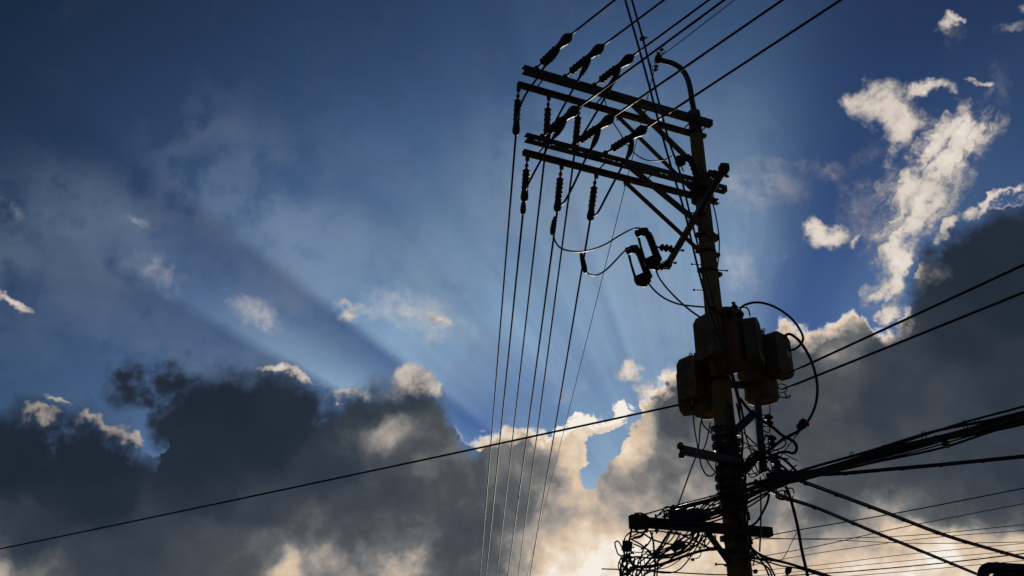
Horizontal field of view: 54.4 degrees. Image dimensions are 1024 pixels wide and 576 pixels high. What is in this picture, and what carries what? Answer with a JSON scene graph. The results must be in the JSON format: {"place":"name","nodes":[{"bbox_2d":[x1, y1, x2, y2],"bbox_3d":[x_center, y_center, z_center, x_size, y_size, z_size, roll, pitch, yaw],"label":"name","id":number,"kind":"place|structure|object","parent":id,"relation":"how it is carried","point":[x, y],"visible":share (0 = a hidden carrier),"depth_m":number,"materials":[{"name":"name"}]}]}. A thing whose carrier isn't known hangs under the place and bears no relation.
{"place":"outdoors","nodes":[
{"label":"outdoors","id":0,"kind":"place"},
{"bbox_2d":[0,404,677,549],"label":"span wire","id":1,"kind":"object","parent":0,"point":[620,417],"visible":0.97,"depth_m":16.21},
{"bbox_2d":[0,0,1023,575],"label":"sky","id":2,"kind":"structure","parent":0,"point":[248,247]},
{"bbox_2d":[782,553,1023,575],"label":"line","id":3,"kind":"object","parent":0,"point":[906,566],"visible":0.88,"depth_m":20.95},
{"bbox_2d":[804,539,1016,543],"bbox_3d":[8.440,5.263,20.880,8.138,0.963,0.150,-15,-30,28],"label":"line","id":4,"kind":"object","parent":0,"point":[913,543],"visible":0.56,"depth_m":20.74,"materials":[{"name":"black"}]},
{"bbox_2d":[852,560,1023,575],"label":"line","id":5,"kind":"object","parent":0,"point":[929,569],"visible":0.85,"depth_m":30.65,"materials":[{"name":"black"}]},
{"bbox_2d":[977,562,1023,575],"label":"street light","id":6,"kind":"object","parent":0,"point":[1000,569],"visible":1,"depth_m":8.19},
{"label":"ground","id":7,"kind":"structure","parent":0,"visible":0},
{"bbox_2d":[517,54,780,575],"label":"utility pole","id":8,"kind":"object","parent":7,"relation":"on","point":[701,196],"visible":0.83,"depth_m":14.01,"materials":[{"name":"concrete"}]},
{"bbox_2d":[512,86,520,134],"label":"suspension insulator","id":9,"kind":"object","parent":8,"relation":"hanging from","point":[516,128],"visible":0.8,"depth_m":14.03,"materials":[{"name":"ceramic"}]},
{"bbox_2d":[480,135,516,575],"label":"line wire","id":10,"kind":"object","parent":9,"relation":"attached to","point":[514,151],"visible":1,"depth_m":18.64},
{"bbox_2d":[520,155,529,201],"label":"suspension insulator","id":11,"kind":"object","parent":8,"relation":"hanging from","point":[525,180],"visible":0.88,"depth_m":13.59,"materials":[{"name":"ceramic"}]},
{"bbox_2d":[486,215,523,574],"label":"line wire","id":12,"kind":"object","parent":11,"relation":"attached to","point":[521,227],"visible":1,"depth_m":18.10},
{"bbox_2d":[543,95,551,137],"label":"suspension insulator","id":13,"kind":"object","parent":8,"relation":"hanging from","point":[547,114],"visible":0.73,"depth_m":14.23,"materials":[{"name":"ceramic"}]},
{"bbox_2d":[497,148,545,572],"bbox_3d":[-0.388,8.850,35.324,0.030,0.568,47.740,1,-26,-2],"label":"line wire","id":14,"kind":"object","parent":13,"relation":"attached to","point":[542,176],"visible":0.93,"depth_m":19.11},
{"bbox_2d":[535,32,572,68],"bbox_3d":[0.578,-3.267,13.766,0.146,0.164,0.853,16,-31,-29],"label":"strain insulator","id":15,"kind":"object","parent":8,"relation":"attached to","point":[565,39],"visible":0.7,"depth_m":13.61,"materials":[{"name":"ceramic"}]},
{"bbox_2d":[514,48,559,125],"bbox_3d":[0.268,-2.796,13.737,0.235,0.809,0.975,21,-33,-36],"label":"jumper lead","id":16,"kind":"object","parent":15,"relation":"hanging from","point":[552,56],"visible":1,"depth_m":13.57,"materials":[{"name":"black rubber"}]},
{"bbox_2d":[572,0,615,33],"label":"line wire","id":17,"kind":"object","parent":15,"relation":"attached to","point":[593,16],"visible":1,"depth_m":13.28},
{"bbox_2d":[554,164,563,211],"bbox_3d":[0.650,-1.383,13.827,0.169,0.731,0.109,-19,-32,34],"label":"suspension insulator","id":18,"kind":"object","parent":8,"relation":"hanging from","point":[559,189],"visible":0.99,"depth_m":13.78,"materials":[{"name":"ceramic"}]},
{"bbox_2d":[507,212,557,575],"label":"line wire","id":19,"kind":"object","parent":18,"relation":"attached to","point":[551,253],"visible":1,"depth_m":18.57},
{"bbox_2d":[540,105,579,136],"bbox_3d":[0.644,-2.217,13.316,0.146,0.164,0.801,18,-31,-31],"label":"strain insulator","id":20,"kind":"object","parent":8,"relation":"attached to","point":[572,111],"visible":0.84,"depth_m":13.21,"materials":[{"name":"ceramic"}]},
{"bbox_2d":[524,119,566,192],"bbox_3d":[0.392,-1.760,13.320,0.169,0.752,0.917,19,-32,-34],"label":"jumper lead","id":21,"kind":"object","parent":20,"relation":"hanging from","point":[560,128],"visible":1,"depth_m":13.16,"materials":[{"name":"black rubber"}]},
{"bbox_2d":[578,0,725,107],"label":"line wire","id":22,"kind":"object","parent":20,"relation":"attached to","point":[654,51],"visible":1,"depth_m":12.19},
{"bbox_2d":[572,104,581,150],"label":"suspension insulator","id":23,"kind":"object","parent":8,"relation":"hanging from","point":[577,125],"visible":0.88,"depth_m":14.40,"materials":[{"name":"ceramic"}]},
{"bbox_2d":[518,155,574,574],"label":"line wire","id":24,"kind":"object","parent":23,"relation":"attached to","point":[549,339],"visible":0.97,"depth_m":19.54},
{"bbox_2d":[563,43,604,76],"bbox_3d":[1.009,-3.175,13.950,0.146,0.164,0.848,18,-32,-32],"label":"strain insulator","id":25,"kind":"object","parent":8,"relation":"attached to","point":[596,50],"visible":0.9,"depth_m":13.85,"materials":[{"name":"ceramic"}]},
{"bbox_2d":[548,58,590,137],"bbox_3d":[0.759,-2.648,13.927,0.140,0.900,0.944,20,-33,-35],"label":"jumper lead","id":26,"kind":"object","parent":25,"relation":"hanging from","point":[585,66],"visible":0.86,"depth_m":13.78,"materials":[{"name":"black rubber"}]},
{"bbox_2d":[604,0,664,44],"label":"line wire","id":27,"kind":"object","parent":25,"relation":"attached to","point":[635,21],"visible":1,"depth_m":13.37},
{"bbox_2d":[527,67,654,573],"bbox_3d":[1.247,4.450,27.029,0.014,4.172,27.453,2,-26,-4],"label":"guard wire","id":28,"kind":"object","parent":8,"relation":"attached to","point":[589,327],"visible":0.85,"depth_m":22.02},
{"bbox_2d":[587,173,597,220],"bbox_3d":[1.135,-1.279,14.024,0.196,0.742,0.111,-15,-30,28],"label":"suspension insulator","id":29,"kind":"object","parent":8,"relation":"hanging from","point":[592,201],"visible":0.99,"depth_m":13.97,"materials":[{"name":"ceramic"}]},
{"bbox_2d":[530,221,590,574],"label":"line wire","id":30,"kind":"object","parent":29,"relation":"attached to","point":[589,224],"visible":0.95,"depth_m":18.61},
{"bbox_2d":[571,114,614,144],"bbox_3d":[1.105,-2.129,13.494,0.146,0.164,0.827,19,-32,-33],"label":"strain insulator","id":31,"kind":"object","parent":8,"relation":"attached to","point":[607,120],"visible":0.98,"depth_m":13.41,"materials":[{"name":"ceramic"}]},
{"bbox_2d":[558,128,600,205],"bbox_3d":[0.864,-1.608,13.479,0.162,0.878,0.931,19,-32,-33],"label":"jumper lead","id":32,"kind":"object","parent":31,"relation":"hanging from","point":[596,137],"visible":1,"depth_m":13.29,"materials":[{"name":"black rubber"}]},
{"bbox_2d":[614,0,783,116],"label":"line wire","id":33,"kind":"object","parent":31,"relation":"attached to","point":[705,53],"visible":0.95,"depth_m":12.24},
{"bbox_2d":[592,54,634,85],"bbox_3d":[1.442,-3.084,14.134,0.146,0.164,0.835,19,-32,-33],"label":"strain insulator","id":34,"kind":"object","parent":8,"relation":"attached to","point":[627,59],"visible":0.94,"depth_m":14.04,"materials":[{"name":"ceramic"}]},
{"bbox_2d":[577,68,620,144],"bbox_3d":[1.190,-2.578,14.128,0.123,0.846,0.956,21,-33,-36],"label":"jumper lead","id":35,"kind":"object","parent":34,"relation":"hanging from","point":[617,73],"visible":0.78,"depth_m":13.97,"materials":[{"name":"black rubber"}]},
{"bbox_2d":[634,0,709,55],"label":"line wire","id":36,"kind":"object","parent":34,"relation":"attached to","point":[675,24],"visible":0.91,"depth_m":13.44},
{"bbox_2d":[603,125,648,153],"bbox_3d":[1.565,-2.029,13.696,0.146,0.164,0.810,21,-33,-36],"label":"strain insulator","id":37,"kind":"object","parent":8,"relation":"attached to","point":[640,131],"visible":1,"depth_m":13.62,"materials":[{"name":"ceramic"}]},
{"bbox_2d":[592,138,633,216],"bbox_3d":[1.332,-1.489,13.674,0.172,0.909,0.923,19,-32,-33],"label":"jumper lead","id":38,"kind":"object","parent":37,"relation":"hanging from","point":[630,149],"visible":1,"depth_m":13.50,"materials":[{"name":"black rubber"}]},
{"bbox_2d":[647,0,842,126],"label":"line wire","id":39,"kind":"object","parent":37,"relation":"attached to","point":[754,56],"visible":1,"depth_m":12.32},
{"bbox_2d":[604,100,683,171],"bbox_3d":[1.946,-2.271,14.748,1.105,1.297,0.018,0,-26,0],"label":"cable","id":40,"kind":"object","parent":8,"relation":"hanging from","point":[634,152],"visible":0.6,"depth_m":14.57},
{"bbox_2d":[625,245,669,286],"bbox_3d":[2.148,-0.342,15.652,0.718,0.742,0.177,2,-27,-5],"label":"fuse cutout","id":41,"kind":"object","parent":8,"relation":"attached to","point":[644,278],"visible":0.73,"depth_m":15.60,"materials":[{"name":"brown ceramic"}]},
{"bbox_2d":[587,247,632,275],"bbox_3d":[1.454,-0.434,14.851,0.087,1.145,1.764,-16,-30,29],"label":"jumper wire","id":42,"kind":"object","parent":41,"relation":"attached to","point":[611,264],"visible":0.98,"depth_m":14.82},
{"bbox_2d":[580,252,586,273],"bbox_3d":[0.999,-0.348,13.931,0.118,0.304,0.079,23,-35,-38],"label":"wire boot","id":43,"kind":"object","parent":42,"relation":"attached to","point":[583,264],"visible":1,"depth_m":13.90,"materials":[{"name":"black rubber"}]},
{"bbox_2d":[648,282,703,307],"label":"cutout lead","id":44,"kind":"object","parent":41,"relation":"attached to","point":[654,290],"visible":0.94,"depth_m":14.65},
{"bbox_2d":[634,227,672,269],"bbox_3d":[2.271,-0.611,15.509,0.694,0.742,0.170,0,-26,0],"label":"fuse cutout","id":45,"kind":"object","parent":8,"relation":"attached to","point":[653,260],"visible":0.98,"depth_m":15.46,"materials":[{"name":"brown ceramic"}]},
{"bbox_2d":[553,227,640,252],"bbox_3d":[1.272,-0.808,14.640,0.199,1.135,2.392,-21,-33,36],"label":"jumper wire","id":46,"kind":"object","parent":45,"relation":"attached to","point":[595,247],"visible":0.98,"depth_m":14.43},
{"bbox_2d":[550,216,556,234],"bbox_3d":[0.566,-0.847,13.567,0.111,0.266,0.079,-23,-34,38],"label":"wire boot","id":47,"kind":"object","parent":46,"relation":"attached to","point":[553,226],"visible":1,"depth_m":13.53,"materials":[{"name":"black rubber"}]},
{"bbox_2d":[655,267,699,316],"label":"cutout lead","id":48,"kind":"object","parent":45,"relation":"attached to","point":[683,304],"visible":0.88,"depth_m":14.25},
{"bbox_2d":[602,568,726,574],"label":"line","id":49,"kind":"object","parent":8,"relation":"attached to","point":[669,571],"visible":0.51,"depth_m":14.66,"materials":[{"name":"black"}]},
{"bbox_2d":[627,533,702,558],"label":"tangled cable","id":50,"kind":"object","parent":8,"relation":"attached to","point":[663,557],"visible":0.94,"depth_m":11.65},
{"bbox_2d":[632,531,705,573],"bbox_3d":[1.849,3.105,11.695,0.906,0.487,0.031,-2,-26,4],"label":"tangled cable","id":51,"kind":"object","parent":8,"relation":"attached to","point":[676,570],"visible":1,"depth_m":11.62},
{"bbox_2d":[627,548,716,568],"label":"tangled cable","id":52,"kind":"object","parent":8,"relation":"attached to","point":[677,558],"visible":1,"depth_m":11.66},
{"bbox_2d":[644,528,702,564],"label":"tangled cable","id":53,"kind":"object","parent":8,"relation":"attached to","point":[676,551],"visible":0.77,"depth_m":11.71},
{"bbox_2d":[671,541,685,551],"bbox_3d":[1.961,3.045,11.735,0.182,0.141,0.089,5,-27,-10],"label":"splice closure","id":54,"kind":"object","parent":53,"relation":"attached to","point":[677,546],"visible":1,"depth_m":11.71,"materials":[{"name":"plastic"}]},
{"bbox_2d":[624,0,740,409],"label":"service cable","id":55,"kind":"object","parent":8,"relation":"attached to","point":[674,178],"visible":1,"depth_m":12.48,"materials":[{"name":"rubber"}]},
{"bbox_2d":[666,517,702,528],"bbox_3d":[2.029,2.759,11.693,0.444,0.134,0.106,5,-27,-11],"label":"splice closure","id":56,"kind":"object","parent":8,"relation":"attached to","point":[688,522],"visible":1,"depth_m":11.66,"materials":[{"name":"plastic"}]},
{"bbox_2d":[670,507,706,519],"bbox_3d":[2.083,2.687,11.784,0.466,0.188,0.123,4,-27,-8],"label":"splice closure","id":57,"kind":"object","parent":56,"relation":"on","point":[697,513],"visible":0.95,"depth_m":11.75,"materials":[{"name":"black rubber"}]},
{"bbox_2d":[631,0,744,422],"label":"service cable","id":58,"kind":"object","parent":8,"relation":"attached to","point":[687,203],"visible":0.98,"depth_m":12.46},
{"bbox_2d":[675,154,702,183],"bbox_3d":[2.545,-1.726,14.366,0.370,0.479,0.170,0,-26,0],"label":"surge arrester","id":59,"kind":"object","parent":8,"relation":"attached to","point":[682,160],"visible":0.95,"depth_m":14.35,"materials":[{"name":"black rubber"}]},
{"bbox_2d":[640,489,740,515],"bbox_3d":[2.480,2.527,12.072,1.974,0.578,0.043,5,-27,-9],"label":"tangled cable","id":60,"kind":"object","parent":8,"relation":"attached to","point":[690,502],"visible":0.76,"depth_m":11.99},
{"bbox_2d":[678,409,703,503],"bbox_3d":[2.275,2.128,12.620,0.440,1.242,0.020,0,-26,0],"label":"drop wire","id":61,"kind":"object","parent":8,"relation":"attached to","point":[694,458],"visible":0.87,"depth_m":12.58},
{"bbox_2d":[676,353,713,419],"bbox_3d":[2.560,1.290,13.649,0.591,0.934,0.606,-8,-27,15],"label":"transformer","id":62,"kind":"object","parent":8,"relation":"attached to","point":[694,391],"visible":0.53,"depth_m":13.49,"materials":[{"name":"beige paint"}]},
{"bbox_2d":[661,0,734,55],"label":"guard wire","id":63,"kind":"object","parent":8,"relation":"attached to","point":[697,28],"visible":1,"depth_m":15.41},
{"bbox_2d":[692,409,716,476],"bbox_3d":[2.479,1.988,12.801,0.254,0.895,0.020,0,-26,0],"label":"drop wire","id":64,"kind":"object","parent":8,"relation":"hanging from","point":[713,474],"visible":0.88,"depth_m":12.78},
{"bbox_2d":[674,485,755,509],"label":"tangled cable","id":65,"kind":"object","parent":8,"relation":"attached to","point":[697,502],"visible":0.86,"depth_m":11.98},
{"bbox_2d":[712,203,719,266],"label":"cable","id":66,"kind":"object","parent":8,"relation":"hanging from","point":[718,232],"visible":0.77,"depth_m":14.23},
{"bbox_2d":[666,486,766,515],"bbox_3d":[2.601,2.544,12.068,1.618,0.525,0.064,6,-27,-11],"label":"tangled cable","id":67,"kind":"object","parent":8,"relation":"attached to","point":[723,505],"visible":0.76,"depth_m":12.05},
{"bbox_2d":[693,301,764,373],"bbox_3d":[2.837,0.573,13.075,0.775,0.970,0.719,-19,-32,33],"label":"transformer","id":68,"kind":"object","parent":8,"relation":"attached to","point":[743,340],"visible":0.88,"depth_m":12.91,"materials":[{"name":"beige paint"}]},
{"bbox_2d":[739,301,803,351],"bbox_3d":[3.435,0.506,13.304,0.920,0.658,0.160,5,-27,-9],"label":"service lead","id":69,"kind":"object","parent":68,"relation":"attached to","point":[786,314],"visible":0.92,"depth_m":13.33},
{"bbox_2d":[677,481,781,509],"bbox_3d":[2.672,2.528,12.089,1.583,0.507,0.085,6,-27,-11],"label":"tangled cable","id":70,"kind":"object","parent":8,"relation":"attached to","point":[694,505],"visible":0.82,"depth_m":11.95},
{"bbox_2d":[731,431,740,489],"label":"riser cable","id":71,"kind":"object","parent":8,"relation":"attached to","point":[737,446],"visible":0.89,"depth_m":12.75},
{"bbox_2d":[698,487,780,521],"bbox_3d":[2.704,2.595,12.032,1.383,0.567,0.048,7,-27,-13],"label":"tangled cable","id":72,"kind":"object","parent":8,"relation":"attached to","point":[738,507],"visible":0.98,"depth_m":12.01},
{"bbox_2d":[736,403,743,466],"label":"rack lead","id":73,"kind":"object","parent":8,"relation":"attached to","point":[741,432],"visible":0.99,"depth_m":12.72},
{"bbox_2d":[707,483,787,513],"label":"tangled cable","id":74,"kind":"object","parent":8,"relation":"attached to","point":[741,501],"visible":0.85,"depth_m":12.07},
{"bbox_2d":[704,494,768,523],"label":"tangled cable","id":75,"kind":"object","parent":74,"relation":"on","point":[755,502],"visible":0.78,"depth_m":12.01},
{"bbox_2d":[745,494,769,527],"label":"drop cable","id":76,"kind":"object","parent":8,"relation":"attached to","point":[759,517],"visible":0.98,"depth_m":12.27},
{"bbox_2d":[759,477,761,551],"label":"drop cable","id":77,"kind":"object","parent":8,"relation":"attached to","point":[760,522],"visible":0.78,"depth_m":12.28,"materials":[{"name":"rubber"}]},
{"bbox_2d":[746,542,775,575],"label":"drop cable","id":78,"kind":"object","parent":8,"relation":"attached to","point":[763,558],"visible":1,"depth_m":11.90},
{"bbox_2d":[728,473,794,490],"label":"tangled cable","id":79,"kind":"object","parent":8,"relation":"attached to","point":[756,482],"visible":1,"depth_m":12.13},
{"bbox_2d":[731,328,794,405],"bbox_3d":[3.331,1.000,13.421,0.672,1.034,0.690,18,-31,-31],"label":"transformer","id":80,"kind":"object","parent":8,"relation":"attached to","point":[761,380],"visible":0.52,"depth_m":13.23,"materials":[{"name":"beige paint"}]},
{"bbox_2d":[784,333,818,421],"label":"service lead","id":81,"kind":"object","parent":80,"relation":"hanging from","point":[814,372],"visible":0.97,"depth_m":13.19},
{"bbox_2d":[796,418,809,429],"bbox_3d":[3.754,1.762,12.857,0.174,0.161,0.136,0,-26,0],"label":"cable joint","id":82,"kind":"object","parent":81,"relation":"attached to","point":[804,423],"visible":0.94,"depth_m":12.81,"materials":[{"name":"black rubber"}]},
{"bbox_2d":[788,263,1023,373],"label":"span wire","id":83,"kind":"object","parent":80,"relation":"attached to","point":[921,312],"visible":1,"depth_m":11.71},
{"bbox_2d":[735,476,795,495],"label":"tangled cable","id":84,"kind":"object","parent":8,"relation":"attached to","point":[764,484],"visible":1,"depth_m":12.11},
{"bbox_2d":[741,479,793,500],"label":"tangled cable","id":85,"kind":"object","parent":8,"relation":"attached to","point":[762,489],"visible":1,"depth_m":12.09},
{"bbox_2d":[740,397,797,461],"bbox_3d":[3.289,1.825,12.804,0.711,0.827,0.139,2,-26,-5],"label":"rack lead","id":86,"kind":"object","parent":8,"relation":"attached to","point":[775,429],"visible":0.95,"depth_m":12.75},
{"bbox_2d":[766,468,785,487],"bbox_3d":[3.292,2.379,12.400,0.258,0.259,0.212,-4,-27,7],"label":"splice closure","id":87,"kind":"object","parent":8,"relation":"attached to","point":[779,472],"visible":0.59,"depth_m":12.35,"materials":[{"name":"black plastic"}]},
{"bbox_2d":[785,486,808,575],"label":"drop cable","id":88,"kind":"object","parent":87,"relation":"hanging from","point":[798,534],"visible":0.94,"depth_m":12.13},
{"bbox_2d":[750,405,1023,486],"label":"bundle cable","id":89,"kind":"object","parent":87,"relation":"attached to","point":[929,433],"visible":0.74,"depth_m":11.27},
{"bbox_2d":[754,479,976,574],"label":"telephone cable","id":90,"kind":"object","parent":89,"relation":"attached to","point":[814,507],"visible":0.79,"depth_m":14.92,"materials":[{"name":"black rubber"}]},
{"bbox_2d":[751,411,1023,486],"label":"bundle cable","id":91,"kind":"object","parent":87,"relation":"attached to","point":[996,418],"visible":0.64,"depth_m":11.02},
{"bbox_2d":[755,416,1013,489],"bbox_3d":[5.233,1.584,11.055,5.518,0.440,0.354,-21,-33,35],"label":"bundle cable","id":92,"kind":"object","parent":91,"relation":"on","point":[919,440],"visible":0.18,"depth_m":11.41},
{"bbox_2d":[783,454,1023,475],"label":"telephone cable","id":93,"kind":"object","parent":92,"relation":"attached to","point":[903,468],"visible":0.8,"depth_m":12.18,"materials":[{"name":"black rubber"}]},
{"bbox_2d":[798,481,1023,559],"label":"telephone cable","id":94,"kind":"object","parent":92,"relation":"attached to","point":[850,499],"visible":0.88,"depth_m":14.54,"materials":[{"name":"black rubber"}]},
{"bbox_2d":[788,414,1023,483],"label":"bundle cable","id":95,"kind":"object","parent":87,"relation":"attached to","point":[918,447],"visible":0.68,"depth_m":11.33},
{"bbox_2d":[759,417,1023,488],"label":"bundle cable","id":96,"kind":"object","parent":95,"relation":"on","point":[859,458],"visible":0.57,"depth_m":11.51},
{"bbox_2d":[791,422,1023,483],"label":"bundle cable","id":97,"kind":"object","parent":87,"relation":"attached to","point":[925,451],"visible":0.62,"depth_m":11.45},
{"bbox_2d":[797,420,1023,479],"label":"bundle cable","id":98,"kind":"object","parent":87,"relation":"attached to","point":[1005,425],"visible":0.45,"depth_m":10.86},
{"bbox_2d":[808,423,1020,476],"bbox_3d":[5.052,1.673,11.170,4.798,0.332,0.290,-20,-33,35],"label":"bundle cable","id":99,"kind":"object","parent":87,"relation":"attached to","point":[973,433],"visible":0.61,"depth_m":10.99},
{"bbox_2d":[810,425,1022,476],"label":"bundle cable","id":100,"kind":"object","parent":87,"relation":"attached to","point":[933,446],"visible":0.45,"depth_m":11.37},
{"bbox_2d":[777,383,790,398],"bbox_3d":[3.574,1.353,13.083,0.167,0.211,0.016,0,-26,0],"label":"wire grip","id":101,"kind":"object","parent":8,"relation":"attached to","point":[787,397],"visible":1,"depth_m":13.07,"materials":[{"name":"metal"}]},
{"bbox_2d":[781,291,1023,390],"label":"span wire","id":102,"kind":"object","parent":101,"relation":"attached to","point":[914,336],"visible":1,"depth_m":11.75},
{"bbox_2d":[746,557,822,575],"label":"drop cable","id":103,"kind":"object","parent":8,"relation":"attached to","point":[787,566],"visible":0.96,"depth_m":11.81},
{"bbox_2d":[766,426,804,451],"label":"rack lead","id":104,"kind":"object","parent":8,"relation":"attached to","point":[778,442],"visible":0.97,"depth_m":12.71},
{"bbox_2d":[746,544,827,575],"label":"drop cable","id":105,"kind":"object","parent":8,"relation":"attached to","point":[784,562],"visible":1,"depth_m":11.82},
{"bbox_2d":[752,524,1023,538],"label":"line","id":106,"kind":"object","parent":8,"relation":"attached to","point":[890,536],"visible":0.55,"depth_m":21.13,"materials":[{"name":"black"}]},
{"bbox_2d":[753,488,1023,539],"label":"line","id":107,"kind":"object","parent":8,"relation":"attached to","point":[900,512],"visible":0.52,"depth_m":14.47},
{"bbox_2d":[754,530,1023,564],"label":"line","id":108,"kind":"object","parent":8,"relation":"attached to","point":[902,541],"visible":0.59,"depth_m":25.07,"materials":[{"name":"black"}]},
{"bbox_2d":[756,550,1023,575],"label":"line","id":109,"kind":"object","parent":8,"relation":"attached to","point":[897,561],"visible":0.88,"depth_m":30.61,"materials":[{"name":"black"}]},
{"bbox_2d":[758,543,1023,570],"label":"line","id":110,"kind":"object","parent":8,"relation":"attached to","point":[899,555],"visible":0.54,"depth_m":26.70,"materials":[{"name":"black"}]},
{"bbox_2d":[759,503,1023,556],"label":"line","id":111,"kind":"object","parent":8,"relation":"attached to","point":[897,528],"visible":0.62,"depth_m":17.90,"materials":[{"name":"black"}]},
{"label":"rack lead","id":112,"kind":"object","parent":8,"relation":"attached to","visible":0},
{"bbox_2d":[766,452,796,470],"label":"rack lead","id":113,"kind":"object","parent":112,"relation":"attached to","point":[782,458],"visible":0.94,"depth_m":12.59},
{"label":"cable coil","id":114,"kind":"object","parent":8,"relation":"hanging from","visible":0},
{"bbox_2d":[621,540,633,551],"bbox_3d":[1.362,3.039,11.721,0.158,0.136,0.131,0,-26,0],"label":"splice closure","id":115,"kind":"object","parent":114,"relation":"on","point":[627,545],"visible":1,"depth_m":11.68,"materials":[{"name":"black plastic"}]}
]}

